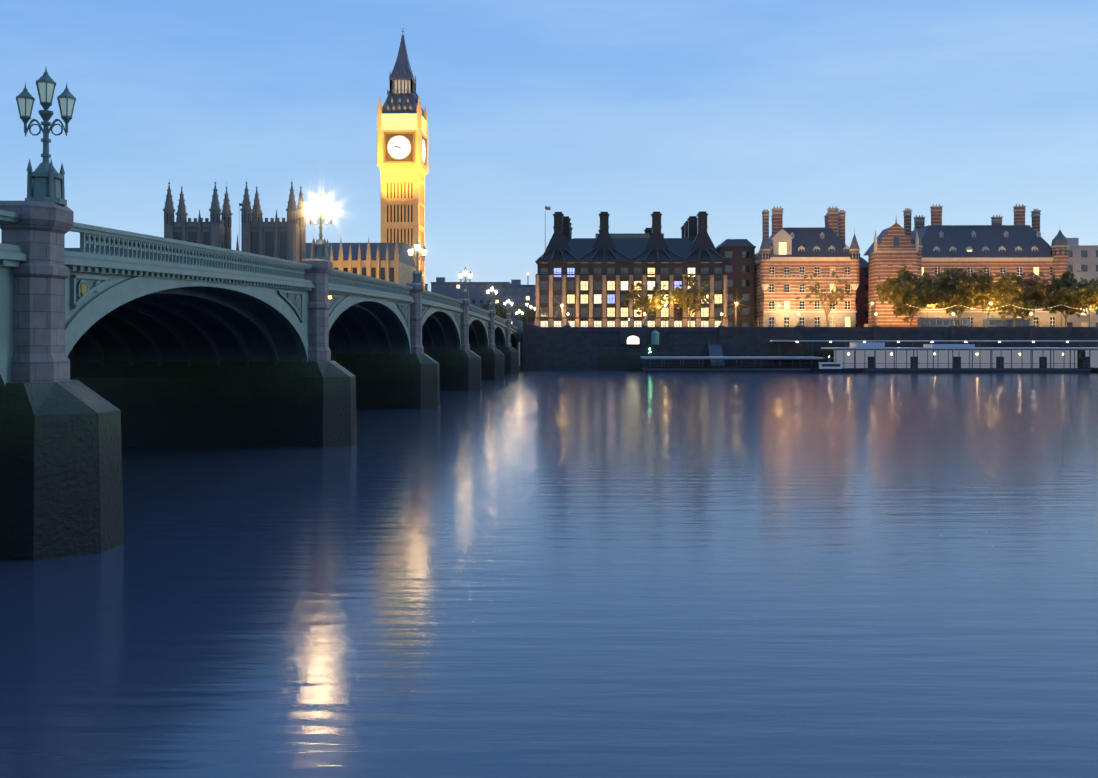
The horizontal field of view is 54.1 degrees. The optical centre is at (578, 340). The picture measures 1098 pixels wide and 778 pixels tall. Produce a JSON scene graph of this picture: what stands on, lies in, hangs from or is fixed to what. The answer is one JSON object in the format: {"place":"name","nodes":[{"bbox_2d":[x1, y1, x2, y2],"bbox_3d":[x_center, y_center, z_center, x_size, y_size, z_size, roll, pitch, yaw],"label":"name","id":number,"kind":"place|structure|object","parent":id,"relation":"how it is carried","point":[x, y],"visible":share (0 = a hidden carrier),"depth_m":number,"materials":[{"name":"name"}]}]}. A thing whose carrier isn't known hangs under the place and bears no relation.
{"place":"outdoors","nodes":[
{"label":"outdoors","id":0,"kind":"place"},
{"bbox_2d":[306,238,415,284],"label":"palace building","id":1,"kind":"structure","parent":0,"point":[391,262],"depth_m":297.41,"materials":[{"name":"stone"}]},
{"bbox_2d":[430,277,510,317],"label":"building","id":2,"kind":"structure","parent":0,"point":[477,291],"depth_m":525.21,"materials":[{"name":"grey stone"}]},
{"bbox_2d":[0,370,1097,777],"bbox_3d":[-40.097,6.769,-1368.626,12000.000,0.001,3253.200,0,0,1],"label":"river water","id":3,"kind":"structure","parent":0,"point":[582,574],"depth_m":28.52,"materials":[{"name":"blue liquid"}]},
{"bbox_2d":[0,347,518,559],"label":"bridge piers","id":4,"kind":"structure","parent":3,"relation":"in","point":[62,443],"depth_m":68.26,"materials":[{"name":"stone"}]},
{"bbox_2d":[0,201,522,386],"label":"bridge","id":5,"kind":"structure","parent":3,"relation":"in","point":[130,297],"depth_m":61.44,"materials":[{"name":"green paint"}]},
{"bbox_2d":[16,68,75,205],"bbox_3d":[-17.411,-6.735,35.092,1.773,4.570,1.237,0,0,28],"label":"bridge lamp","id":6,"kind":"object","parent":5,"relation":"on","point":[45,180],"visible":1,"depth_m":34.93,"materials":[{"name":"teal"}]},
{"bbox_2d":[306,192,335,259],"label":"bridge lamp","id":7,"kind":"object","parent":5,"relation":"on","point":[320,248],"visible":1,"depth_m":70.02,"materials":[{"name":"white glass"}]},
{"bbox_2d":[408,239,426,283],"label":"bridge lamp","id":8,"kind":"object","parent":5,"relation":"on","point":[417,274],"visible":1,"depth_m":108.11,"materials":[{"name":"white glass"}]},
{"bbox_2d":[458,267,471,298],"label":"bridge lamp","id":9,"kind":"object","parent":5,"relation":"on","point":[465,293],"visible":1,"depth_m":147.90,"materials":[{"name":"white glass"}]},
{"bbox_2d":[486,286,497,309],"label":"bridge lamp","id":10,"kind":"object","parent":5,"relation":"on","point":[491,305],"visible":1,"depth_m":185.99,"materials":[{"name":"white glass"}]},
{"bbox_2d":[504,298,512,318],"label":"bridge lamp","id":11,"kind":"object","parent":5,"relation":"on","point":[508,315],"visible":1,"depth_m":221.11,"materials":[{"name":"white glass"}]},
{"bbox_2d":[515,308,522,325],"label":"bridge lamp","id":12,"kind":"object","parent":5,"relation":"on","point":[518,322],"visible":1,"depth_m":253.12,"materials":[{"name":"white glass"}]},
{"bbox_2d":[518,342,519,370],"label":"post","id":13,"kind":"object","parent":3,"relation":"in","point":[519,354],"visible":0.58,"depth_m":236.37,"materials":[{"name":"metal"}]},
{"bbox_2d":[812,356,863,372],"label":"moored launch","id":14,"kind":"object","parent":3,"relation":"on","point":[830,367],"visible":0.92,"depth_m":224.41,"materials":[{"name":"grey"}]},
{"bbox_2d":[640,340,1097,372],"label":"pier","id":15,"kind":"structure","parent":3,"relation":"in","point":[874,357],"depth_m":226.69,"materials":[{"name":"grey metal"}]},
{"bbox_2d":[0,0,1097,291],"label":"sky","id":16,"kind":"structure","parent":0,"point":[732,111],"materials":[{"name":"blue"}]},
{"bbox_2d":[535,206,728,326],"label":"building","id":17,"kind":"structure","parent":0,"point":[586,282],"depth_m":286.45,"materials":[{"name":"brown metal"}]},
{"bbox_2d":[716,239,755,326],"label":"building","id":18,"kind":"structure","parent":0,"point":[739,254],"depth_m":303.65,"materials":[{"name":"brown brick"}]},
{"bbox_2d":[523,323,1097,369],"bbox_3d":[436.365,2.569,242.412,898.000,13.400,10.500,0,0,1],"label":"embankment wall","id":19,"kind":"structure","parent":0,"point":[572,348],"depth_m":249.80,"materials":[{"name":"grey stone"}]},
{"bbox_2d":[620,330,658,344],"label":"pier entrance","id":20,"kind":"object","parent":19,"relation":"on","point":[632,337],"visible":1,"depth_m":243.12,"materials":[{"name":"stone"}]},
{"bbox_2d":[566,312,1032,325],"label":"street lamps","id":21,"kind":"object","parent":19,"relation":"on","point":[798,323],"visible":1,"depth_m":250.97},
{"bbox_2d":[907,304,1094,326],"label":"festoon lights","id":22,"kind":"object","parent":19,"relation":"on","point":[974,308],"visible":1,"depth_m":252.88,"materials":[{"name":"grey paint"}]},
{"bbox_2d":[855,257,867,326],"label":"building","id":23,"kind":"structure","parent":0,"point":[861,300],"depth_m":337.96,"materials":[{"name":"red brick"}]},
{"bbox_2d":[918,318,969,326],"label":"coach","id":24,"kind":"object","parent":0,"point":[937,322],"visible":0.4,"depth_m":262.44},
{"bbox_2d":[1061,238,1097,326],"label":"building","id":25,"kind":"structure","parent":0,"point":[1083,259],"depth_m":307.10,"materials":[{"name":"stone"}]},
{"label":"ground","id":26,"kind":"structure","parent":0,"visible":0},
{"bbox_2d":[65,177,306,261],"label":"palace towers","id":27,"kind":"structure","parent":26,"relation":"on","point":[277,238],"depth_m":263.51,"materials":[{"name":"stone"}]},
{"bbox_2d":[377,28,427,285],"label":"clock tower","id":28,"kind":"structure","parent":26,"relation":"on","point":[402,141],"depth_m":336.98,"materials":[{"name":"stone"}]},
{"bbox_2d":[480,298,514,318],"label":"plane tree","id":29,"kind":"object","parent":26,"relation":"on","point":[500,312],"visible":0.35,"depth_m":410.00,"materials":[{"name":"green plant"}]},
{"bbox_2d":[506,279,534,325],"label":"building","id":30,"kind":"structure","parent":26,"relation":"on","point":[517,292],"depth_m":474.81,"materials":[{"name":"grey stone"}]},
{"bbox_2d":[511,301,534,323],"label":"plane tree","id":31,"kind":"object","parent":26,"relation":"on","point":[527,313],"visible":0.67,"depth_m":423.34,"materials":[{"name":"green plant"}]},
{"bbox_2d":[525,302,534,324],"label":"bridge street lamps","id":32,"kind":"object","parent":26,"relation":"on","point":[526,303],"visible":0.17,"depth_m":299.50,"materials":[{"name":"white glass"}]},
{"bbox_2d":[624,282,673,321],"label":"plane tree","id":33,"kind":"object","parent":26,"relation":"on","point":[641,301],"visible":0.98,"depth_m":269.71,"materials":[{"name":"green plant"}]},
{"bbox_2d":[664,273,713,326],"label":"plane tree","id":34,"kind":"object","parent":26,"relation":"on","point":[680,296],"visible":1,"depth_m":270.12,"materials":[{"name":"green plant"}]},
{"bbox_2d":[755,206,856,326],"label":"building","id":35,"kind":"structure","parent":26,"relation":"on","point":[797,254],"depth_m":289.51,"materials":[{"name":"brick"}]},
{"bbox_2d":[759,228,859,289],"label":"corner turrets","id":36,"kind":"object","parent":35,"relation":"attached to","point":[765,253],"visible":0.98,"depth_m":288.59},
{"bbox_2d":[794,271,853,326],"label":"plane tree","id":37,"kind":"object","parent":26,"relation":"on","point":[831,298],"visible":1,"depth_m":265.28,"materials":[{"name":"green plant"}]},
{"bbox_2d":[561,302,1089,326],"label":"street lamps","id":38,"kind":"object","parent":26,"relation":"on","point":[927,312],"visible":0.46,"depth_m":255.69,"materials":[{"name":"metal"}]},
{"bbox_2d":[869,266,950,326],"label":"plane tree","id":39,"kind":"object","parent":26,"relation":"on","point":[910,291],"visible":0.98,"depth_m":258.61,"materials":[{"name":"green plant"}]},
{"bbox_2d":[920,267,1002,326],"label":"plane tree","id":40,"kind":"object","parent":26,"relation":"on","point":[965,296],"visible":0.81,"depth_m":258.63,"materials":[{"name":"green plant"}]},
{"bbox_2d":[863,204,1069,326],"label":"building","id":41,"kind":"structure","parent":26,"relation":"on","point":[936,247],"depth_m":288.67,"materials":[{"name":"brick"}]},
{"bbox_2d":[983,318,1031,326],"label":"coach","id":42,"kind":"object","parent":26,"relation":"on","point":[1000,322],"visible":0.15,"depth_m":262.19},
{"bbox_2d":[975,271,1053,326],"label":"plane tree","id":43,"kind":"object","parent":26,"relation":"on","point":[1015,295],"visible":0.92,"depth_m":258.11,"materials":[{"name":"green plant"}]},
{"bbox_2d":[1033,270,1097,326],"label":"plane tree","id":44,"kind":"object","parent":26,"relation":"on","point":[1074,299],"visible":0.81,"depth_m":258.34,"materials":[{"name":"green plant"}]},
{"bbox_2d":[1083,277,1097,311],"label":"plane tree","id":45,"kind":"object","parent":26,"relation":"on","point":[1090,282],"visible":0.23,"depth_m":263.70,"materials":[{"name":"green plant"}]}
]}

